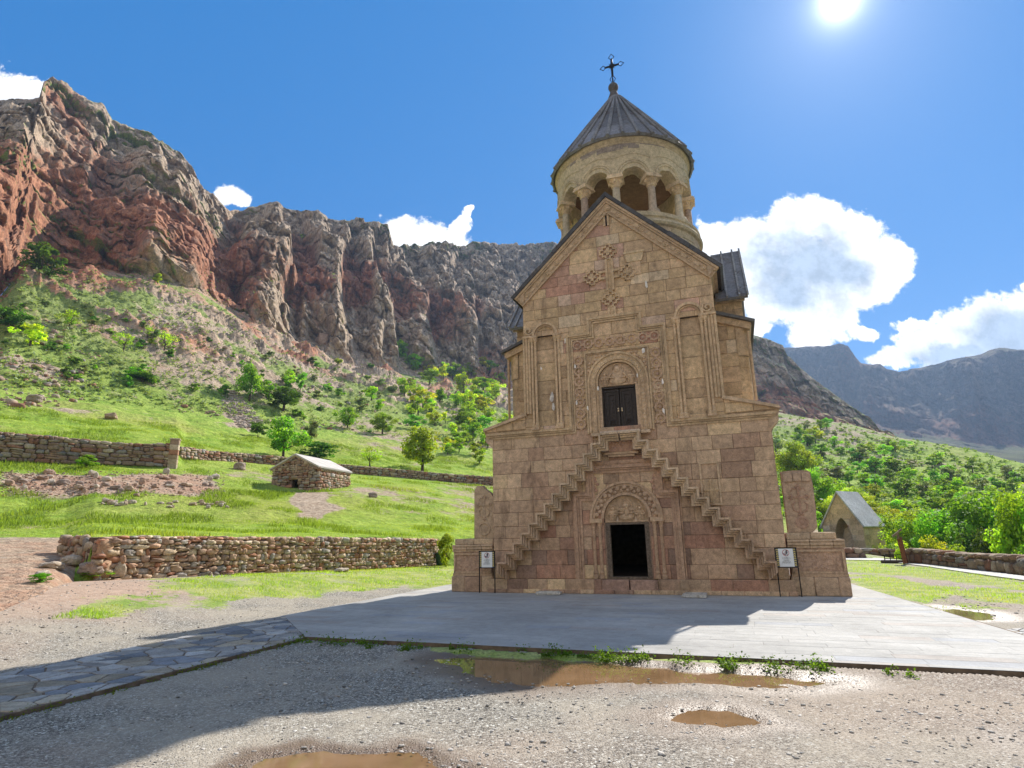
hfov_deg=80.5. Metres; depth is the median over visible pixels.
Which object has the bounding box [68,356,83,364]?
bush
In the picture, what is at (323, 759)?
puddle
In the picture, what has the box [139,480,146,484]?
rock
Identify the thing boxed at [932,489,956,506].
tree
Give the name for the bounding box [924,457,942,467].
tree
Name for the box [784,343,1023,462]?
mountain
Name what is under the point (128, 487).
rock
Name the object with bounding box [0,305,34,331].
bush
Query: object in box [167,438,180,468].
pillar
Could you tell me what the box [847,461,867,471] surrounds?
tree
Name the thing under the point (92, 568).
rock
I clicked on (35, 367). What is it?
bush
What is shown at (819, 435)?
tree
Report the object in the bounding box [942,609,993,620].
puddle
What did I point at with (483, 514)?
cross stone
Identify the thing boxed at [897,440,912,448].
tree
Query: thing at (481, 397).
tree
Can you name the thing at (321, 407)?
bush
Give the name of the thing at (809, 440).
tree
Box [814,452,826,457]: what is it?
tree
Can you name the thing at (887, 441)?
tree
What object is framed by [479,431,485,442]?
tree
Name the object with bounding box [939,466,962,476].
tree
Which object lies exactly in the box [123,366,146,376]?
bush
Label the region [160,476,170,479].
rock
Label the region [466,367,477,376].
tree
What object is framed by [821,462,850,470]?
tree
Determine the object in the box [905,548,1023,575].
stone wall
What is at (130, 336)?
tree
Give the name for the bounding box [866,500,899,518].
tree
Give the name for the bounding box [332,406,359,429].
tree
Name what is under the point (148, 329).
tree
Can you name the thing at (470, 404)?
tree
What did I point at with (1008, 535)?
tree
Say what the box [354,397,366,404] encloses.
bush
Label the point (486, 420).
tree
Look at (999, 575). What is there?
footpath
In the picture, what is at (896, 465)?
tree
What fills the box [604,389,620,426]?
door leaf
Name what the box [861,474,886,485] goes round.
tree
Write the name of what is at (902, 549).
leaning post
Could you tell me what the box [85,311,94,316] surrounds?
bush
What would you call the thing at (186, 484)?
rock
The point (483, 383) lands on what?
tree
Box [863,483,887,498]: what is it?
tree
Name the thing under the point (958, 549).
bush
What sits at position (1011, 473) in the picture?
tree
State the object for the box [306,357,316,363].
bush
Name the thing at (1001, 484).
tree
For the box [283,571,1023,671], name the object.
plaza
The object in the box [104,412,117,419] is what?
rock
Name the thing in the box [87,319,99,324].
bush
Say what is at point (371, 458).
tree
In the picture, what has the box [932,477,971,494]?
tree
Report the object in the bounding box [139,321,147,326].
bush
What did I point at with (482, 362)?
tree
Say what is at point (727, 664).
weeds
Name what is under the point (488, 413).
tree
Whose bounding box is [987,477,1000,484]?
tree
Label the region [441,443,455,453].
tree
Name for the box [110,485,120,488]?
rock
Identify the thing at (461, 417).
tree
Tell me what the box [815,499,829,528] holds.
tree
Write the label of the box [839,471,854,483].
tree
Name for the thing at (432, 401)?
tree
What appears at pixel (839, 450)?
tree
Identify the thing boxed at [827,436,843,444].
tree
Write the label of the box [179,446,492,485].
stone wall
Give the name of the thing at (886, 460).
tree
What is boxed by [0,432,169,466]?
stone wall
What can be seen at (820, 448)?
tree
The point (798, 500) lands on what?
cross stone
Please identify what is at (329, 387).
bush
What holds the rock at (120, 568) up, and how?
on the stone wall at (147, 556)
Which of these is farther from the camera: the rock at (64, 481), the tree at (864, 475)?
the tree at (864, 475)
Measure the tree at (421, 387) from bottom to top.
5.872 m
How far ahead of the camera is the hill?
166.98 m
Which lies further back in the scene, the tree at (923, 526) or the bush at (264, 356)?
the bush at (264, 356)
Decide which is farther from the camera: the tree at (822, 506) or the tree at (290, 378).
the tree at (290, 378)
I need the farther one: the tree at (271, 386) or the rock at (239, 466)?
the tree at (271, 386)
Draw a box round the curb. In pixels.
[286,597,1023,677]
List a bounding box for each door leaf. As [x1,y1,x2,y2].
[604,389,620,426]
[619,387,636,425]
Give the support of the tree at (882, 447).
on the hill
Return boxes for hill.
[772,413,1023,547]
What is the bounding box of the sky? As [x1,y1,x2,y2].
[0,0,1023,381]
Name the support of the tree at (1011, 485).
on the hill
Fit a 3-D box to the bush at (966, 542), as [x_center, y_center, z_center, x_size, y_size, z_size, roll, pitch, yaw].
[28.365,11.759,37.227,3.751,6.300,3.720,-6,-15,19]
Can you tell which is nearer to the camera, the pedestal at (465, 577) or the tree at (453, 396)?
the pedestal at (465, 577)
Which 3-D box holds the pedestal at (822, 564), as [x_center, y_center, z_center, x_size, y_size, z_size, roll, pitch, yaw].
[8.178,4.807,16.232,1.393,1.619,0.970,-6,-15,19]
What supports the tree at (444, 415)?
on the hillside
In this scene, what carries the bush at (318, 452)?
on the hillside
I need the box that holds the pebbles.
[0,579,1023,767]
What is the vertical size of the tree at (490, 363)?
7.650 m
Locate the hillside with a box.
[0,262,817,610]
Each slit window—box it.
[292,464,297,472]
[603,214,609,225]
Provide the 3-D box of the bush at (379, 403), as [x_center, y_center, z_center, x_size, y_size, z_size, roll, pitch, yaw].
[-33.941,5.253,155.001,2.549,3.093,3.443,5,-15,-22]
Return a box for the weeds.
[0,631,920,723]
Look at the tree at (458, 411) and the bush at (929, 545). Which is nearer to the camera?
the bush at (929, 545)
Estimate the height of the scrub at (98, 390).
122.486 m
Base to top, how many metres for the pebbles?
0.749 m
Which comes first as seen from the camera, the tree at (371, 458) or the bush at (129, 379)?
the tree at (371, 458)
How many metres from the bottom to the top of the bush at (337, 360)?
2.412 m
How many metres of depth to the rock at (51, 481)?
41.99 m
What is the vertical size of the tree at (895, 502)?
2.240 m
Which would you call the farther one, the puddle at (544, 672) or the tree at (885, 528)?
the tree at (885, 528)
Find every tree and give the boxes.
[7,322,47,345]
[54,309,84,329]
[111,331,134,351]
[140,326,153,338]
[154,330,179,349]
[233,362,266,401]
[260,379,281,398]
[264,386,303,410]
[266,415,312,456]
[283,369,301,384]
[295,371,306,391]
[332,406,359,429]
[361,386,378,400]
[361,447,382,466]
[369,412,398,433]
[397,377,415,395]
[399,425,443,471]
[402,414,426,426]
[405,396,431,414]
[406,378,420,387]
[407,385,423,398]
[407,407,416,413]
[409,389,437,407]
[418,368,440,384]
[422,398,436,405]
[423,365,438,376]
[426,403,438,410]
[426,410,442,425]
[433,363,447,378]
[433,387,446,401]
[435,390,446,401]
[438,361,452,372]
[439,363,458,380]
[441,431,462,443]
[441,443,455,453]
[442,411,449,422]
[443,437,455,447]
[444,422,457,434]
[449,391,462,404]
[449,397,460,405]
[450,406,465,414]
[450,436,467,451]
[451,362,465,375]
[452,411,477,425]
[453,372,476,393]
[457,389,478,406]
[460,431,472,441]
[461,419,483,439]
[462,362,470,372]
[464,401,481,413]
[465,417,481,431]
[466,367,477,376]
[466,407,481,414]
[468,441,485,454]
[470,388,492,403]
[472,376,499,390]
[472,448,485,463]
[474,395,494,409]
[476,415,492,428]
[477,401,488,410]
[478,379,490,387]
[478,437,488,447]
[479,356,492,367]
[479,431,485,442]
[480,407,496,420]
[485,360,498,372]
[485,384,500,398]
[486,379,506,392]
[494,372,506,382]
[497,413,512,422]
[773,435,786,451]
[774,440,823,471]
[791,433,801,438]
[792,426,807,434]
[796,434,815,445]
[801,421,813,429]
[802,426,825,442]
[805,467,846,504]
[808,442,831,454]
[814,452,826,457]
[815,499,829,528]
[816,419,827,429]
[816,511,821,518]
[821,418,832,428]
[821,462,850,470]
[821,466,844,482]
[823,486,875,502]
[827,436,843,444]
[834,446,847,453]
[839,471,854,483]
[845,446,868,460]
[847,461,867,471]
[848,448,864,459]
[856,443,875,455]
[857,472,883,483]
[861,456,885,472]
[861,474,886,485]
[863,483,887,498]
[865,441,880,448]
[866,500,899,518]
[868,457,890,468]
[872,507,934,548]
[876,444,893,454]
[876,513,896,547]
[879,468,898,478]
[880,499,905,514]
[882,456,906,465]
[882,459,908,470]
[884,439,898,445]
[885,478,918,494]
[889,441,905,451]
[896,467,917,479]
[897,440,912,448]
[901,463,916,468]
[907,459,918,465]
[911,504,954,547]
[914,481,934,494]
[917,501,935,508]
[923,469,948,483]
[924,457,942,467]
[924,491,948,507]
[925,452,944,464]
[928,478,953,494]
[931,488,1023,547]
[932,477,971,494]
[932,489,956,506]
[935,489,961,498]
[938,469,961,479]
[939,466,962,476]
[940,465,965,473]
[961,458,983,472]
[967,478,1000,493]
[968,526,1010,552]
[970,473,984,478]
[971,491,988,498]
[981,485,1005,497]
[982,482,1023,553]
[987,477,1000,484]
[995,481,1006,486]
[1000,465,1020,477]
[1005,476,1021,490]
[1008,471,1023,477]
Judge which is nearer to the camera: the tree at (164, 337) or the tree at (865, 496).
the tree at (865, 496)
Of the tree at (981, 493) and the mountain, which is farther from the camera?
the mountain
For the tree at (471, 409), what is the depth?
180.48 m
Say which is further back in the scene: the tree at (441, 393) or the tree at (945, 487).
the tree at (441, 393)
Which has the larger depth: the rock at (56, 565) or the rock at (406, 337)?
the rock at (406, 337)
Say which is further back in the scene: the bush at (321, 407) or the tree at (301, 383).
the tree at (301, 383)
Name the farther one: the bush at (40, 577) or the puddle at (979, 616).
the bush at (40, 577)
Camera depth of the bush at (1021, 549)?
29.74 m
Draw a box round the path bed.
[0,619,304,721]
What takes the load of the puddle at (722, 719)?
on the ground at (30, 740)
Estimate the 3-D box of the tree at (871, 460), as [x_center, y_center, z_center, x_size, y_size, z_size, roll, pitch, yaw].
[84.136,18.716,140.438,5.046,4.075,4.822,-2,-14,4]
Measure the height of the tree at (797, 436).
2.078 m
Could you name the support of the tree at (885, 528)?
on the hill
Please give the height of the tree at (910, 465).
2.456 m
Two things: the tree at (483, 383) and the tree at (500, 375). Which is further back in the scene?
the tree at (500, 375)
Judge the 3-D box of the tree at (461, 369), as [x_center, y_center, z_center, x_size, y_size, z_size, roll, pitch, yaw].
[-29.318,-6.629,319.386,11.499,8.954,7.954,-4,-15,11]
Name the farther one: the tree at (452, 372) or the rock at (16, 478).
the tree at (452, 372)
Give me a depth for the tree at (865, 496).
78.89 m
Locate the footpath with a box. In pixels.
[846,558,1023,580]
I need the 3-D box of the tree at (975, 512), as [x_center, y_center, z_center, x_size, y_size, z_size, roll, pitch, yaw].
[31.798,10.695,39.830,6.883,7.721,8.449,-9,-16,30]
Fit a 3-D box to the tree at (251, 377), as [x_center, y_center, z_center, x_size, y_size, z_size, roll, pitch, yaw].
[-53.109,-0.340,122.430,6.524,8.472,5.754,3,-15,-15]
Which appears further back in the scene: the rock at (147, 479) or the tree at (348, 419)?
the tree at (348, 419)
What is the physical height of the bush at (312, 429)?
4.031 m
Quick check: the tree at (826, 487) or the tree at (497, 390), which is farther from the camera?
the tree at (497, 390)
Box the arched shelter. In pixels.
[819,491,886,548]
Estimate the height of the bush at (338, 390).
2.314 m
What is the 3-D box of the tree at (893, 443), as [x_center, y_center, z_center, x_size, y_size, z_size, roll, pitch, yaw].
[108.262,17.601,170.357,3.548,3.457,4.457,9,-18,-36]
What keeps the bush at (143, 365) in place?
on the hillside
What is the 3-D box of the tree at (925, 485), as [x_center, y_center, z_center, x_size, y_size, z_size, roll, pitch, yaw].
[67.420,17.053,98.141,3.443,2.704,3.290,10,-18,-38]
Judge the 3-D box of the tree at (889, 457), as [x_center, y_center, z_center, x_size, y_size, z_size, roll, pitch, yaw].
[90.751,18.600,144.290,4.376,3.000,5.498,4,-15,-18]
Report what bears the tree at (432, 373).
on the hillside
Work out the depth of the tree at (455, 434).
131.63 m
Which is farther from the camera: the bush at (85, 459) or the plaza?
the bush at (85, 459)
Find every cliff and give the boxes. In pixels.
[0,76,556,388]
[751,335,898,437]
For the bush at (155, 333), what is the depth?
125.67 m
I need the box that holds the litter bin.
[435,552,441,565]
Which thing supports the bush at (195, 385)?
on the hillside
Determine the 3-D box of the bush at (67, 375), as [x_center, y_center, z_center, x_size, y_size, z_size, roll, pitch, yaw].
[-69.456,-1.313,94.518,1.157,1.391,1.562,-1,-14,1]
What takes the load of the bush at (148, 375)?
on the hillside
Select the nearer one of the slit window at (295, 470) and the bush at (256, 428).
the slit window at (295, 470)
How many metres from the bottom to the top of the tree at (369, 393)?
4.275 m
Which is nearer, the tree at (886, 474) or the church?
the church
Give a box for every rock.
[4,480,14,485]
[13,476,22,480]
[18,479,29,482]
[26,394,44,402]
[34,570,49,576]
[36,475,48,479]
[38,561,65,569]
[43,469,55,473]
[47,478,54,484]
[59,479,70,484]
[59,554,82,565]
[77,486,89,489]
[77,561,103,575]
[101,476,111,480]
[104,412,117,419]
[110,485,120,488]
[113,561,126,577]
[123,485,133,490]
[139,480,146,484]
[140,477,150,481]
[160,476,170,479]
[163,468,169,473]
[181,482,192,486]
[212,473,219,478]
[233,462,245,469]
[315,333,328,345]
[334,568,348,571]
[368,492,376,497]
[402,332,410,340]
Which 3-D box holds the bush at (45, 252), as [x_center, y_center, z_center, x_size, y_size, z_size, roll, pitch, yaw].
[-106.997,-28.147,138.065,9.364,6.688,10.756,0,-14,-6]
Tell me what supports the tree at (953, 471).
on the hill
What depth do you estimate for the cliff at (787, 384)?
366.49 m
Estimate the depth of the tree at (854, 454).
154.71 m
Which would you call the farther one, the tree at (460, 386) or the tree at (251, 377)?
the tree at (460, 386)
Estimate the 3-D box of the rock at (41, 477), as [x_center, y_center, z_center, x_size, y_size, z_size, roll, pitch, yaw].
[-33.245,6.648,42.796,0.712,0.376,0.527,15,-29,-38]
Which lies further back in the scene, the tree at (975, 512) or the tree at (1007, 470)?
the tree at (1007, 470)
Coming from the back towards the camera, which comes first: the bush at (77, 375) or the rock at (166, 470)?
the bush at (77, 375)
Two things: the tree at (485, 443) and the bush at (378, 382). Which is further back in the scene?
the bush at (378, 382)
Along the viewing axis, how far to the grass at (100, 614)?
19.86 m
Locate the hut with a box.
[270,453,351,490]
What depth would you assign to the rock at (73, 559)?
19.22 m
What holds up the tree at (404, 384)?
on the hillside
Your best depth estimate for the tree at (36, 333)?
99.40 m
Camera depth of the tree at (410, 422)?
141.25 m
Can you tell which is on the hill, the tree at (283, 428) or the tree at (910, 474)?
the tree at (910, 474)
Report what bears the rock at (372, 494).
on the hillside
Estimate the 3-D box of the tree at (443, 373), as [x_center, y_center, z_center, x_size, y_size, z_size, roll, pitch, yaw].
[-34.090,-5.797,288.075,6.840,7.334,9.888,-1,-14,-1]
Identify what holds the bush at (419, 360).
on the cliff at (84, 181)
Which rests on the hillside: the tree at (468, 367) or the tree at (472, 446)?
the tree at (472, 446)
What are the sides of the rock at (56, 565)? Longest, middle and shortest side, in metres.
0.669 x 0.544 x 0.250 m
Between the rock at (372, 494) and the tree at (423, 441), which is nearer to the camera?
the rock at (372, 494)
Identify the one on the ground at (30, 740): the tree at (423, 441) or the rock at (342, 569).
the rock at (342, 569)
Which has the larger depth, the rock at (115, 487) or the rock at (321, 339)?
the rock at (321, 339)
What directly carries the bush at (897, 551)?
on the hill
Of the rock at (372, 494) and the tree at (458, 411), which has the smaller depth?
the rock at (372, 494)
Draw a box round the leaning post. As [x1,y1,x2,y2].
[892,529,907,563]
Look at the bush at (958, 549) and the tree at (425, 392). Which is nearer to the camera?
the bush at (958, 549)
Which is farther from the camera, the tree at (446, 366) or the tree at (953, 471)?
the tree at (446, 366)
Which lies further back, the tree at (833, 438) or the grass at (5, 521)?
the tree at (833, 438)
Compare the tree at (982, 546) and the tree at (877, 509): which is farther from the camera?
the tree at (877, 509)
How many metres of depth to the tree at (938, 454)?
154.11 m
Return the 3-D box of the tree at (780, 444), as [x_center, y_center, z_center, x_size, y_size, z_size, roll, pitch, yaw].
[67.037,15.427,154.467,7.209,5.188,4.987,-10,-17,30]
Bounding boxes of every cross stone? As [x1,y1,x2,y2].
[474,486,493,538]
[780,470,816,532]
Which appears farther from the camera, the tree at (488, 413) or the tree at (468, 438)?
the tree at (488, 413)
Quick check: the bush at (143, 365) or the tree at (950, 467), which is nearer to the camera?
the bush at (143, 365)
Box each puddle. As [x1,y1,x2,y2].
[252,751,436,767]
[434,656,825,688]
[671,710,759,727]
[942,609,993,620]
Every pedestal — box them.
[452,538,493,591]
[785,532,852,596]
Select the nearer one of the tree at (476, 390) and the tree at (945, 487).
the tree at (945, 487)
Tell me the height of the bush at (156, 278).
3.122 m
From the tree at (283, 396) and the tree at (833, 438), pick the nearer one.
the tree at (283, 396)
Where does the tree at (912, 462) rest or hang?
on the hill
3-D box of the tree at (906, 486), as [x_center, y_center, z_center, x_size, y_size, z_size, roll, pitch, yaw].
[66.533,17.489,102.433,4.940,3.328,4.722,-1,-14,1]
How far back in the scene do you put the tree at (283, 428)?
75.86 m
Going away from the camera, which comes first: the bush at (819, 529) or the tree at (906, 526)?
the tree at (906, 526)
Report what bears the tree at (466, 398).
on the hillside
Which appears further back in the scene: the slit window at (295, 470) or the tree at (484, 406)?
the tree at (484, 406)
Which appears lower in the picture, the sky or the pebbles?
the pebbles
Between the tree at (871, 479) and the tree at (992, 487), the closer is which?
the tree at (992, 487)
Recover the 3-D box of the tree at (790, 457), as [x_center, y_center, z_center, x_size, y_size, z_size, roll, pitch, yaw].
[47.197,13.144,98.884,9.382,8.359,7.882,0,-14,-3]
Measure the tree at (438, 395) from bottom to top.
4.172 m
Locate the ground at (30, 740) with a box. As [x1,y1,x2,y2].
[0,554,1023,767]
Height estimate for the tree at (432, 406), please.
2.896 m
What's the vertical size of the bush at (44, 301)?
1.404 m
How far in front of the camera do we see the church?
18.77 m
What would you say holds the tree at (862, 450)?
on the hill
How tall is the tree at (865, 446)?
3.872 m
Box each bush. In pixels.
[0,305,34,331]
[16,241,72,276]
[29,573,53,582]
[32,364,39,369]
[41,298,49,304]
[45,343,56,349]
[60,366,71,373]
[63,371,73,378]
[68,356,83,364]
[73,374,83,378]
[75,455,99,466]
[77,365,88,372]
[81,571,114,576]
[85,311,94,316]
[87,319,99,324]
[121,375,133,385]
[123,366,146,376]
[127,371,160,381]
[138,339,148,344]
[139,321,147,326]
[140,364,149,368]
[150,329,160,336]
[152,273,161,281]
[165,350,173,354]
[188,383,200,390]
[218,383,231,395]
[249,421,269,436]
[261,354,270,359]
[291,409,301,415]
[295,441,338,458]
[303,418,318,439]
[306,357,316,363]
[313,390,322,397]
[316,405,323,410]
[322,383,333,391]
[334,358,342,363]
[335,388,346,394]
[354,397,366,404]
[356,404,367,409]
[374,378,385,384]
[375,399,384,409]
[386,384,397,390]
[397,339,408,356]
[404,353,424,369]
[437,532,453,566]
[817,520,822,531]
[894,541,907,559]
[918,534,948,549]
[941,523,978,552]
[945,544,965,551]
[1011,524,1023,553]
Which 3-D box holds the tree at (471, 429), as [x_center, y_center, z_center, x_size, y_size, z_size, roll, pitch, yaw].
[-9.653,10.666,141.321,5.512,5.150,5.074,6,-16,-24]
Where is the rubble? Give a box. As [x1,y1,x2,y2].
[0,279,460,496]
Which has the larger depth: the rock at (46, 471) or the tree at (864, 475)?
the tree at (864, 475)
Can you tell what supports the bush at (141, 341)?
on the hillside
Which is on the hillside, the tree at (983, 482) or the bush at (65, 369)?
the bush at (65, 369)
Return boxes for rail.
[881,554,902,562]
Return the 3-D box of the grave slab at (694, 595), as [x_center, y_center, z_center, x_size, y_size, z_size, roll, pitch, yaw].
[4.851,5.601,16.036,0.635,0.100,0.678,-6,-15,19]
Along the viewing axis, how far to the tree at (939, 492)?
86.91 m
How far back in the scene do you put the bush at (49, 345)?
102.34 m
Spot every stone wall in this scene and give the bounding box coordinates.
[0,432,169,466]
[56,534,439,580]
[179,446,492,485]
[844,548,871,557]
[863,548,895,557]
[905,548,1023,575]
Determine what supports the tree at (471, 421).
on the hillside
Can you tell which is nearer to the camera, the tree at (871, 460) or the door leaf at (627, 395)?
the door leaf at (627, 395)
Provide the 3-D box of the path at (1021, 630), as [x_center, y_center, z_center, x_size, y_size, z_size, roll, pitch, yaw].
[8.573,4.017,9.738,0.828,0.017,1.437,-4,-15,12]
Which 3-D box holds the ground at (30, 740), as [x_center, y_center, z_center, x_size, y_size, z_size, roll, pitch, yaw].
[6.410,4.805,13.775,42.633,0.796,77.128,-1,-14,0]
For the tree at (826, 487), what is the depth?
86.95 m
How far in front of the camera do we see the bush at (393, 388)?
196.24 m
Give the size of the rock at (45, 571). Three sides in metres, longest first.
0.346 x 0.281 x 0.200 m
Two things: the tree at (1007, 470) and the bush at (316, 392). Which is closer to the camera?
the tree at (1007, 470)
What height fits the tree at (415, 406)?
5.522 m
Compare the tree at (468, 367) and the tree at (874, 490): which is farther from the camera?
the tree at (468, 367)
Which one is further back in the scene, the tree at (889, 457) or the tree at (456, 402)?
the tree at (456, 402)
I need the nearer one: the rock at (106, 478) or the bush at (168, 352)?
the rock at (106, 478)
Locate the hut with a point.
(304, 472)
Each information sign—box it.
[479,551,495,592]
[774,547,802,596]
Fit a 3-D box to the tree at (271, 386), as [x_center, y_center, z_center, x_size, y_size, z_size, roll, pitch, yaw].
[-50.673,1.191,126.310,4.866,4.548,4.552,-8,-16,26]
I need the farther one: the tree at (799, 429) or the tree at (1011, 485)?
the tree at (799, 429)
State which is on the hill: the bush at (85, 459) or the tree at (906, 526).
the tree at (906, 526)
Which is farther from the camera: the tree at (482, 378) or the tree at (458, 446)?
the tree at (482, 378)
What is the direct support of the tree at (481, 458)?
on the hillside
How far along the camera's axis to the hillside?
96.07 m
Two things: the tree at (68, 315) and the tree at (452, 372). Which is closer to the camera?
the tree at (68, 315)
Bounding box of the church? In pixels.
[483,54,798,595]
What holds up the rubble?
on the hillside
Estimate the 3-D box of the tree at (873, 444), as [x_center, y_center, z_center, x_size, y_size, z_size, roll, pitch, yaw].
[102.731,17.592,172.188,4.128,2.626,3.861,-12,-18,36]
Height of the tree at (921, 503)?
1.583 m
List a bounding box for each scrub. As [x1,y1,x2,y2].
[0,266,506,442]
[772,415,1023,516]
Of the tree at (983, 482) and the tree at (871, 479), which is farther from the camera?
the tree at (871, 479)
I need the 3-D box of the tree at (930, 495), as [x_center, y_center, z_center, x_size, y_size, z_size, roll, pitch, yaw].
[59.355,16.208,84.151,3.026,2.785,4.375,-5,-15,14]
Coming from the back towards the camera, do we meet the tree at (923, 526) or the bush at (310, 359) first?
the bush at (310, 359)
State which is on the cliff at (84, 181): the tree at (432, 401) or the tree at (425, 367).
the tree at (425, 367)
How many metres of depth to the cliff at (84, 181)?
251.82 m
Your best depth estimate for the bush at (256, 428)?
90.59 m
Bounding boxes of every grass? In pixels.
[0,406,492,538]
[52,558,1023,653]
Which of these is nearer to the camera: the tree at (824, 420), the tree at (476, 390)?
the tree at (824, 420)
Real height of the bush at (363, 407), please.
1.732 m
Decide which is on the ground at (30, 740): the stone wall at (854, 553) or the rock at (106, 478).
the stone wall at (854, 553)
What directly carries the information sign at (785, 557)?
on the plaza
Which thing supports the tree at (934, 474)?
on the hill
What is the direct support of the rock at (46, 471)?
on the hillside
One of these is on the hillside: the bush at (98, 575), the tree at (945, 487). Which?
the bush at (98, 575)
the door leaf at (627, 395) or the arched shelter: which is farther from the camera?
the arched shelter
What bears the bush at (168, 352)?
on the hillside
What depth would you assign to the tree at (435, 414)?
158.33 m
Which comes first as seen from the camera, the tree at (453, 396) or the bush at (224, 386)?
the bush at (224, 386)
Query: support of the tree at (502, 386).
on the hillside
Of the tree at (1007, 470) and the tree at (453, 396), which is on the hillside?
the tree at (453, 396)
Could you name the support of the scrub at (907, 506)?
on the hill
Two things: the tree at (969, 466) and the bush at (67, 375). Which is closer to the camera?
the bush at (67, 375)
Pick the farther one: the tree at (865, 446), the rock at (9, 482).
the tree at (865, 446)
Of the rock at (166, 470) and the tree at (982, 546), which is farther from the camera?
the rock at (166, 470)
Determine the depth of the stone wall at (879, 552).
45.19 m
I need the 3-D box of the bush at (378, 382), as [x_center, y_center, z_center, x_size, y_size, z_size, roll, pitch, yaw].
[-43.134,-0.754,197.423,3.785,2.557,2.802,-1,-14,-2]
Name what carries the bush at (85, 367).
on the hillside
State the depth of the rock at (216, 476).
52.93 m
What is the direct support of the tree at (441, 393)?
on the hillside
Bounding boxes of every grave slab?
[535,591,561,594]
[681,592,707,597]
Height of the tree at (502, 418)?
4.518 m
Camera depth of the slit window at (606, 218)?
20.16 m
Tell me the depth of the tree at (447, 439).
124.78 m
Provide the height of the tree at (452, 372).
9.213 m
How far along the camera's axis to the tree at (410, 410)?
162.59 m
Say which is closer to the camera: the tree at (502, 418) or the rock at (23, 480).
the rock at (23, 480)
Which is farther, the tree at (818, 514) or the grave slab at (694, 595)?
the tree at (818, 514)
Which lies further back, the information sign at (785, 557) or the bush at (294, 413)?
the bush at (294, 413)
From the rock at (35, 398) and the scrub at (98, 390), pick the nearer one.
the rock at (35, 398)
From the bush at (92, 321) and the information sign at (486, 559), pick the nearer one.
the information sign at (486, 559)
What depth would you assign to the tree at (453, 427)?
144.41 m
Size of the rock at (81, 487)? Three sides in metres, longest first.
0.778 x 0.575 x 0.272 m
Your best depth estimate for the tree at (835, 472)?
124.41 m
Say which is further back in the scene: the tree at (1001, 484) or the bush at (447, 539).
the tree at (1001, 484)
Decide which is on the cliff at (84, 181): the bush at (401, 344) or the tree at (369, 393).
the bush at (401, 344)
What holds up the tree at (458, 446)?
on the hillside
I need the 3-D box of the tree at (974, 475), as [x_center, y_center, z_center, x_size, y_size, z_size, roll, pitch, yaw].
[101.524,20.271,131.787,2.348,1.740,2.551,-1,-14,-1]
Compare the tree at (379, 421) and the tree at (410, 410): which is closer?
the tree at (379, 421)
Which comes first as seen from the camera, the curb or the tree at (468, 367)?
the curb
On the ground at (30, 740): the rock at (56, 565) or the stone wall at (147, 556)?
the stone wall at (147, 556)
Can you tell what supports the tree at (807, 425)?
on the hill

